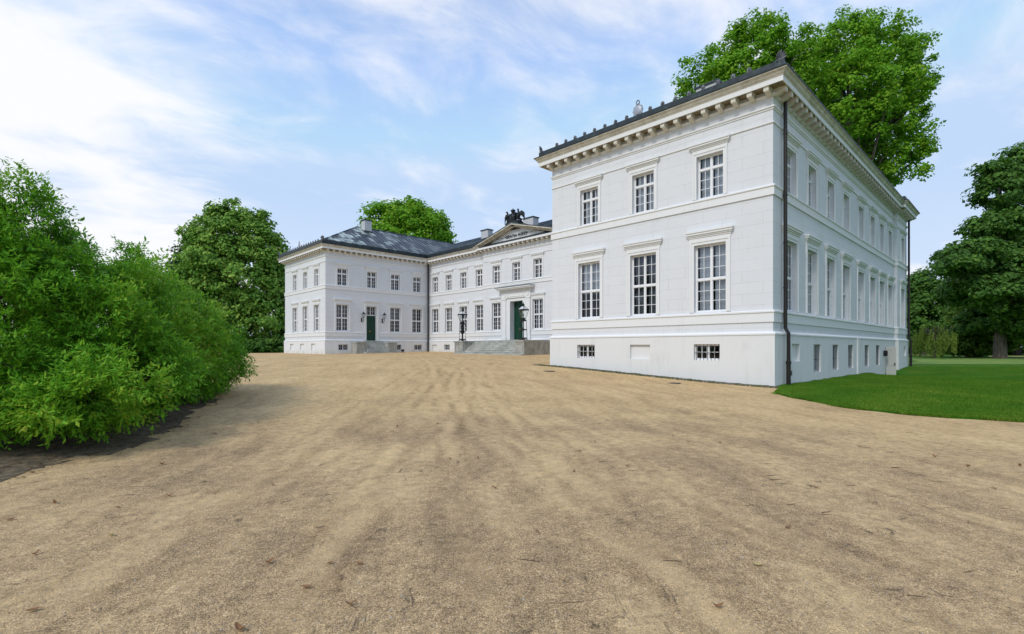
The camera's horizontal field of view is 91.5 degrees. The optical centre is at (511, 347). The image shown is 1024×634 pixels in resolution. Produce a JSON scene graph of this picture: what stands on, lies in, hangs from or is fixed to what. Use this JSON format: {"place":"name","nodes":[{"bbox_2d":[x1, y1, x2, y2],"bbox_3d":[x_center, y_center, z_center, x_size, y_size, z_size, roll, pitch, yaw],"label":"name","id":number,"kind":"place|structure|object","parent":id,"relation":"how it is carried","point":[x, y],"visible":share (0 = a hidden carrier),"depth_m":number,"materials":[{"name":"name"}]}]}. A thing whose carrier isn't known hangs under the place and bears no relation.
{"place":"outdoors","nodes":[
{"label":"outdoors","id":0,"kind":"place"},
{"bbox_2d":[0,352,1023,633],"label":"gravel forecourt","id":1,"kind":"structure","parent":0,"point":[426,410],"depth_m":4.87,"materials":[{"name":"beige gravel"}]},
{"bbox_2d":[0,387,227,482],"bbox_3d":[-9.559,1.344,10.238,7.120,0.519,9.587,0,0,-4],"label":"soil bed","id":2,"kind":"object","parent":1,"relation":"on","point":[27,455],"visible":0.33,"depth_m":7.72,"materials":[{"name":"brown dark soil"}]},
{"bbox_2d":[0,156,257,451],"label":"shrub","id":3,"kind":"object","parent":2,"relation":"on","point":[68,364],"visible":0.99,"depth_m":8.35,"materials":[{"name":"green plant"}]},
{"bbox_2d":[235,622,243,629],"bbox_3d":[-1.559,1.594,2.848,0.094,0.034,0.037,0,0,31],"label":"fallen leaf","id":4,"kind":"object","parent":1,"relation":"on","point":[238,626],"visible":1,"depth_m":2.85,"materials":[{"name":"brown plant"}]},
{"bbox_2d":[351,341,396,353],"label":"staircase","id":5,"kind":"structure","parent":1,"relation":"on","point":[364,347],"depth_m":54.51,"materials":[{"name":"grey stone"}]},
{"bbox_2d":[451,340,549,355],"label":"staircase","id":6,"kind":"structure","parent":1,"relation":"on","point":[516,347],"depth_m":45.66,"materials":[{"name":"grey stone"}]},
{"bbox_2d":[457,308,466,340],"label":"lantern","id":7,"kind":"object","parent":6,"relation":"on","point":[462,323],"visible":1,"depth_m":49.81,"materials":[{"name":"black metal"}]},
{"bbox_2d":[518,302,528,339],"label":"lantern","id":8,"kind":"object","parent":6,"relation":"on","point":[523,308],"visible":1,"depth_m":43.55,"materials":[{"name":"black metal"}]},
{"bbox_2d":[533,364,778,387],"bbox_3d":[6.054,1.342,24.772,0.608,0.701,13.320,0,0,-44],"label":"paving strip","id":9,"kind":"object","parent":1,"relation":"on","point":[688,379],"visible":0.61,"depth_m":23.54,"materials":[{"name":"beige stone"}]},
{"bbox_2d":[0,0,1023,333],"label":"sky","id":10,"kind":"structure","parent":0,"point":[143,114],"materials":[{"name":"blue"}]},
{"bbox_2d":[9,349,1023,357],"bbox_3d":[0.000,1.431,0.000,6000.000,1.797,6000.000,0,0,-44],"label":"ground","id":11,"kind":"structure","parent":0,"point":[915,355],"depth_m":104.55,"materials":[{"name":"green plant"}]},
{"bbox_2d":[163,224,201,288],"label":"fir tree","id":12,"kind":"object","parent":11,"relation":"on","point":[179,249],"visible":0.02,"depth_m":82.51,"materials":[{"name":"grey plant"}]},
{"bbox_2d":[160,197,290,348],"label":"linden tree","id":13,"kind":"object","parent":11,"relation":"on","point":[218,253],"visible":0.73,"depth_m":70.66,"materials":[{"name":"green plant"}]},
{"bbox_2d":[227,334,284,352],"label":"undergrowth","id":14,"kind":"object","parent":11,"relation":"on","point":[273,344],"visible":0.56,"depth_m":69.45,"materials":[{"name":"green plant"}]},
{"bbox_2d":[356,195,458,243],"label":"plane tree","id":15,"kind":"object","parent":11,"relation":"on","point":[415,218],"visible":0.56,"depth_m":94.13,"materials":[{"name":"green plant"}]},
{"bbox_2d":[276,49,919,385],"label":"palace","id":16,"kind":"structure","parent":11,"relation":"on","point":[749,226],"depth_m":25.98,"materials":[{"name":"white paint"}]},
{"bbox_2d":[290,302,297,332],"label":"window","id":17,"kind":"structure","parent":16,"relation":"in","point":[294,305],"depth_m":58.10,"materials":[{"name":"white paint"}]},
{"bbox_2d":[291,269,297,290],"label":"window","id":18,"kind":"structure","parent":16,"relation":"in","point":[294,272],"depth_m":57.93,"materials":[{"name":"white paint"}]},
{"bbox_2d":[301,266,307,288],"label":"window","id":19,"kind":"structure","parent":16,"relation":"in","point":[304,269],"depth_m":56.12,"materials":[{"name":"white paint"}]},
{"bbox_2d":[301,301,308,331],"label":"window","id":20,"kind":"structure","parent":16,"relation":"in","point":[304,303],"depth_m":56.29,"materials":[{"name":"white paint"}]},
{"bbox_2d":[311,299,319,330],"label":"window","id":21,"kind":"structure","parent":16,"relation":"in","point":[315,301],"depth_m":53.83,"materials":[{"name":"white paint"}]},
{"bbox_2d":[312,263,319,286],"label":"window","id":22,"kind":"structure","parent":16,"relation":"in","point":[315,266],"depth_m":53.91,"materials":[{"name":"white paint"}]},
{"bbox_2d":[333,298,351,330],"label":"window","id":23,"kind":"structure","parent":16,"relation":"in","point":[342,312],"depth_m":53.49,"materials":[{"name":"white paint"}]},
{"bbox_2d":[335,262,350,285],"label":"window","id":24,"kind":"structure","parent":16,"relation":"in","point":[342,278],"depth_m":53.45,"materials":[{"name":"white paint"}]},
{"bbox_2d":[338,344,347,350],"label":"basement window","id":25,"kind":"structure","parent":16,"relation":"in","point":[341,347],"depth_m":53.45,"materials":[{"name":"white paint"}]},
{"bbox_2d":[367,306,374,340],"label":"door","id":26,"kind":"structure","parent":16,"relation":"in","point":[370,317],"depth_m":55.89,"materials":[{"name":"green paint"}]},
{"bbox_2d":[365,266,378,288],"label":"window","id":27,"kind":"structure","parent":16,"relation":"in","point":[371,277],"depth_m":55.78,"materials":[{"name":"white paint"}]},
{"bbox_2d":[388,302,403,331],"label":"window","id":28,"kind":"structure","parent":16,"relation":"in","point":[394,313],"depth_m":58.12,"materials":[{"name":"white paint"}]},
{"bbox_2d":[389,269,402,290],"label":"window","id":29,"kind":"structure","parent":16,"relation":"in","point":[394,279],"depth_m":57.96,"materials":[{"name":"white paint"}]},
{"bbox_2d":[410,304,424,332],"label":"window","id":30,"kind":"structure","parent":16,"relation":"in","point":[415,308],"depth_m":60.20,"materials":[{"name":"white paint"}]},
{"bbox_2d":[411,272,423,292],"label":"window","id":31,"kind":"structure","parent":16,"relation":"in","point":[415,280],"depth_m":60.09,"materials":[{"name":"white paint"}]},
{"bbox_2d":[430,272,438,292],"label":"window","id":32,"kind":"structure","parent":16,"relation":"in","point":[436,274],"depth_m":60.15,"materials":[{"name":"white paint"}]},
{"bbox_2d":[430,304,439,332],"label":"window","id":33,"kind":"structure","parent":16,"relation":"in","point":[435,307],"depth_m":60.31,"materials":[{"name":"white paint"}]},
{"bbox_2d":[442,302,453,331],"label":"window","id":34,"kind":"structure","parent":16,"relation":"in","point":[449,306],"depth_m":58.26,"materials":[{"name":"white paint"}]},
{"bbox_2d":[443,269,452,290],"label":"window","id":35,"kind":"structure","parent":16,"relation":"in","point":[447,272],"depth_m":58.07,"materials":[{"name":"white paint"}]},
{"bbox_2d":[457,266,467,288],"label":"window","id":36,"kind":"structure","parent":16,"relation":"in","point":[463,269],"depth_m":56.03,"materials":[{"name":"white paint"}]},
{"bbox_2d":[457,301,468,331],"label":"window","id":37,"kind":"structure","parent":16,"relation":"in","point":[461,303],"depth_m":56.35,"materials":[{"name":"white paint"}]},
{"bbox_2d":[472,299,482,330],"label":"window","id":38,"kind":"structure","parent":16,"relation":"in","point":[479,302],"depth_m":54.30,"materials":[{"name":"white paint"}]},
{"bbox_2d":[473,263,482,286],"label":"window","id":39,"kind":"structure","parent":16,"relation":"in","point":[477,267],"depth_m":54.27,"materials":[{"name":"white paint"}]},
{"bbox_2d":[489,296,501,330],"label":"window","id":40,"kind":"structure","parent":16,"relation":"in","point":[497,307],"depth_m":51.96,"materials":[{"name":"white paint"}]},
{"bbox_2d":[489,259,501,283],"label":"window","id":41,"kind":"structure","parent":16,"relation":"in","point":[497,269],"depth_m":51.67,"materials":[{"name":"white paint"}]},
{"bbox_2d":[505,209,524,229],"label":"heraldic sculpture","id":42,"kind":"object","parent":16,"relation":"on","point":[513,217],"visible":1,"depth_m":48.61,"materials":[{"name":"brown metal"}]},
{"bbox_2d":[509,255,522,280],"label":"window","id":43,"kind":"structure","parent":16,"relation":"in","point":[517,266],"depth_m":49.38,"materials":[{"name":"white paint"}]},
{"bbox_2d":[514,301,522,339],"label":"door","id":44,"kind":"structure","parent":16,"relation":"in","point":[518,325],"depth_m":49.89,"materials":[{"name":"green paint"}]},
{"bbox_2d":[529,292,545,328],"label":"window","id":45,"kind":"structure","parent":16,"relation":"in","point":[538,302],"depth_m":47.64,"materials":[{"name":"white paint"}]},
{"bbox_2d":[530,251,544,277],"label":"window","id":46,"kind":"structure","parent":16,"relation":"in","point":[538,262],"depth_m":47.47,"materials":[{"name":"white paint"}]},
{"bbox_2d":[579,345,594,357],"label":"basement window","id":47,"kind":"structure","parent":16,"relation":"in","point":[589,349],"depth_m":27.65,"materials":[{"name":"white paint"}]},
{"bbox_2d":[573,173,602,225],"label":"window","id":48,"kind":"structure","parent":16,"relation":"in","point":[591,199],"depth_m":27.45,"materials":[{"name":"white paint"}]},
{"bbox_2d":[571,247,605,318],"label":"window","id":49,"kind":"structure","parent":16,"relation":"in","point":[591,273],"depth_m":27.60,"materials":[{"name":"white paint"}]},
{"bbox_2d":[624,155,659,214],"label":"window","id":50,"kind":"structure","parent":16,"relation":"in","point":[645,185],"depth_m":25.06,"materials":[{"name":"white paint"}]},
{"bbox_2d":[622,237,662,315],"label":"window","id":51,"kind":"structure","parent":16,"relation":"in","point":[646,267],"depth_m":25.09,"materials":[{"name":"white paint"}]},
{"bbox_2d":[695,344,719,360],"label":"basement window","id":52,"kind":"structure","parent":16,"relation":"in","point":[707,351],"depth_m":22.86,"materials":[{"name":"white paint"}]},
{"bbox_2d":[685,225,733,312],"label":"window","id":53,"kind":"structure","parent":16,"relation":"in","point":[713,261],"depth_m":22.62,"materials":[{"name":"white paint"}]},
{"bbox_2d":[688,134,730,200],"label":"window","id":54,"kind":"structure","parent":16,"relation":"in","point":[712,168],"depth_m":22.59,"materials":[{"name":"white paint"}]},
{"bbox_2d":[782,222,803,311],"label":"window","id":55,"kind":"structure","parent":16,"relation":"in","point":[794,233],"depth_m":22.53,"materials":[{"name":"white paint"}]},
{"bbox_2d":[787,130,802,197],"bbox_3d":[12.312,-8.015,22.049,1.910,2.510,0.450,0,0,-44],"label":"window","id":56,"kind":"structure","parent":16,"relation":"in","point":[793,143],"depth_m":22.40,"materials":[{"name":"white paint"}]},
{"bbox_2d":[805,234,822,314],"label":"window","id":57,"kind":"structure","parent":16,"relation":"in","point":[813,243],"depth_m":24.51,"materials":[{"name":"white paint"}]},
{"bbox_2d":[806,149,821,210],"bbox_3d":[14.491,-8.015,24.140,1.910,2.510,0.450,0,0,-44],"label":"window","id":58,"kind":"structure","parent":16,"relation":"in","point":[813,160],"depth_m":24.16,"materials":[{"name":"white paint"}]},
{"bbox_2d":[814,344,818,371],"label":"basement window","id":59,"kind":"structure","parent":16,"relation":"in","point":[817,345],"depth_m":24.74,"materials":[{"name":"white paint"}]},
{"bbox_2d":[824,244,839,317],"bbox_3d":[16.807,-3.450,26.363,2.190,3.700,0.450,0,0,-44],"label":"window","id":60,"kind":"structure","parent":16,"relation":"in","point":[831,251],"depth_m":26.62,"materials":[{"name":"white paint"}]},
{"bbox_2d":[825,167,839,221],"bbox_3d":[16.807,-8.015,26.363,1.910,2.510,0.450,0,0,-44],"label":"window","id":61,"kind":"structure","parent":16,"relation":"in","point":[831,176],"depth_m":26.56,"materials":[{"name":"white paint"}]},
{"bbox_2d":[832,345,836,369],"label":"basement window","id":62,"kind":"structure","parent":16,"relation":"in","point":[835,346],"depth_m":26.87,"materials":[{"name":"white paint"}]},
{"bbox_2d":[841,181,853,230],"bbox_3d":[19.095,-8.015,28.558,1.910,2.510,0.450,0,0,-44],"label":"window","id":63,"kind":"structure","parent":16,"relation":"in","point":[847,188],"depth_m":28.62,"materials":[{"name":"white paint"}]},
{"bbox_2d":[841,252,854,319],"bbox_3d":[19.095,-3.450,28.558,2.190,3.700,0.450,0,0,-44],"label":"window","id":64,"kind":"structure","parent":16,"relation":"in","point":[846,258],"depth_m":28.94,"materials":[{"name":"white paint"}]},
{"bbox_2d":[848,345,851,367],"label":"basement window","id":65,"kind":"structure","parent":16,"relation":"in","point":[849,346],"depth_m":29.04,"materials":[{"name":"white paint"}]},
{"bbox_2d":[856,260,867,321],"bbox_3d":[21.670,-3.450,31.029,2.190,3.700,0.450,0,0,-44],"label":"window","id":66,"kind":"structure","parent":16,"relation":"in","point":[861,265],"depth_m":31.51,"materials":[{"name":"white paint"}]},
{"bbox_2d":[857,195,867,240],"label":"window","id":67,"kind":"structure","parent":16,"relation":"in","point":[861,201],"depth_m":31.21,"materials":[{"name":"white paint"}]},
{"bbox_2d":[865,345,867,365],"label":"basement window","id":68,"kind":"structure","parent":16,"relation":"in","point":[866,356],"depth_m":32.01,"materials":[{"name":"white paint"}]},
{"bbox_2d":[869,266,878,323],"bbox_3d":[24.037,-3.450,33.300,2.190,3.700,0.450,0,0,-44],"label":"window","id":69,"kind":"structure","parent":16,"relation":"in","point":[873,271],"depth_m":32.92,"materials":[{"name":"white paint"}]},
{"bbox_2d":[869,205,878,247],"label":"window","id":70,"kind":"structure","parent":16,"relation":"in","point":[873,211],"depth_m":33.32,"materials":[{"name":"white paint"}]},
{"bbox_2d":[876,345,877,364],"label":"basement window","id":71,"kind":"structure","parent":16,"relation":"in","point":[876,345],"depth_m":34.31,"materials":[{"name":"white paint"}]},
{"bbox_2d":[878,271,887,324],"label":"window","id":72,"kind":"structure","parent":16,"relation":"in","point":[882,275],"depth_m":35.40,"materials":[{"name":"white paint"}]},
{"bbox_2d":[879,214,887,252],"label":"window","id":73,"kind":"structure","parent":16,"relation":"in","point":[882,219],"depth_m":35.40,"materials":[{"name":"white paint"}]},
{"bbox_2d":[887,221,894,258],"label":"window","id":74,"kind":"structure","parent":16,"relation":"in","point":[890,225],"depth_m":37.47,"materials":[{"name":"white paint"}]},
{"bbox_2d":[886,347,895,374],"bbox_3d":[27.004,1.145,35.517,0.149,2.410,0.580,0,0,-44],"label":"garden door","id":75,"kind":"structure","parent":16,"relation":"in","point":[891,358],"depth_m":35.52,"materials":[{"name":"grey paint"}]},
{"bbox_2d":[887,275,895,326],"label":"window","id":76,"kind":"structure","parent":16,"relation":"in","point":[890,279],"depth_m":37.87,"materials":[{"name":"white paint"}]},
{"bbox_2d":[900,229,906,263],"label":"window","id":77,"kind":"structure","parent":16,"relation":"in","point":[902,232],"depth_m":39.39,"materials":[{"name":"white paint"}]},
{"bbox_2d":[900,280,907,327],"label":"window","id":78,"kind":"structure","parent":16,"relation":"in","point":[903,283],"depth_m":39.52,"materials":[{"name":"white paint"}]},
{"bbox_2d":[670,6,833,100],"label":"plane tree","id":79,"kind":"object","parent":11,"relation":"on","point":[743,36],"visible":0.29,"depth_m":49.46,"materials":[{"name":"green plant"}]},
{"bbox_2d":[794,4,946,186],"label":"plane tree","id":80,"kind":"object","parent":11,"relation":"on","point":[866,114],"visible":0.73,"depth_m":50.82,"materials":[{"name":"green plant"}]},
{"bbox_2d":[907,337,919,354],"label":"shrub","id":81,"kind":"object","parent":11,"relation":"on","point":[912,349],"visible":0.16,"depth_m":77.17,"materials":[{"name":"green plant"}]},
{"bbox_2d":[907,266,951,355],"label":"oak tree","id":82,"kind":"object","parent":11,"relation":"on","point":[926,306],"visible":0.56,"depth_m":89.53,"materials":[{"name":"green plant"}]},
{"bbox_2d":[988,300,1023,354],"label":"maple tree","id":83,"kind":"object","parent":11,"relation":"on","point":[1019,351],"visible":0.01,"depth_m":108.09,"materials":[{"name":"green plant"}]},
{"bbox_2d":[772,355,1023,421],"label":"lawn","id":84,"kind":"structure","parent":0,"point":[902,371],"depth_m":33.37,"materials":[{"name":"green plant"}]},
{"bbox_2d":[781,372,875,384],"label":"wall weeds","id":85,"kind":"object","parent":84,"relation":"on","point":[831,377],"depth_m":25.94,"materials":[{"name":"green plant"}]},
{"bbox_2d":[908,321,957,357],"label":"willow tree","id":86,"kind":"object","parent":84,"relation":"on","point":[933,343],"visible":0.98,"depth_m":68.74,"materials":[{"name":"green plant"}]},
{"bbox_2d":[924,140,1023,358],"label":"maple tree","id":87,"kind":"object","parent":84,"relation":"on","point":[987,255],"visible":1,"depth_m":65.37,"materials":[{"name":"green plant"}]},
{"bbox_2d":[941,289,1023,357],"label":"young tree","id":88,"kind":"object","parent":84,"relation":"on","point":[973,345],"visible":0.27,"depth_m":74.79,"materials":[{"name":"green plant"}]},
{"bbox_2d":[908,357,1023,363],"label":"meadow","id":89,"kind":"structure","parent":0,"point":[970,361],"depth_m":54.20,"materials":[{"name":"green plant"}]}
]}

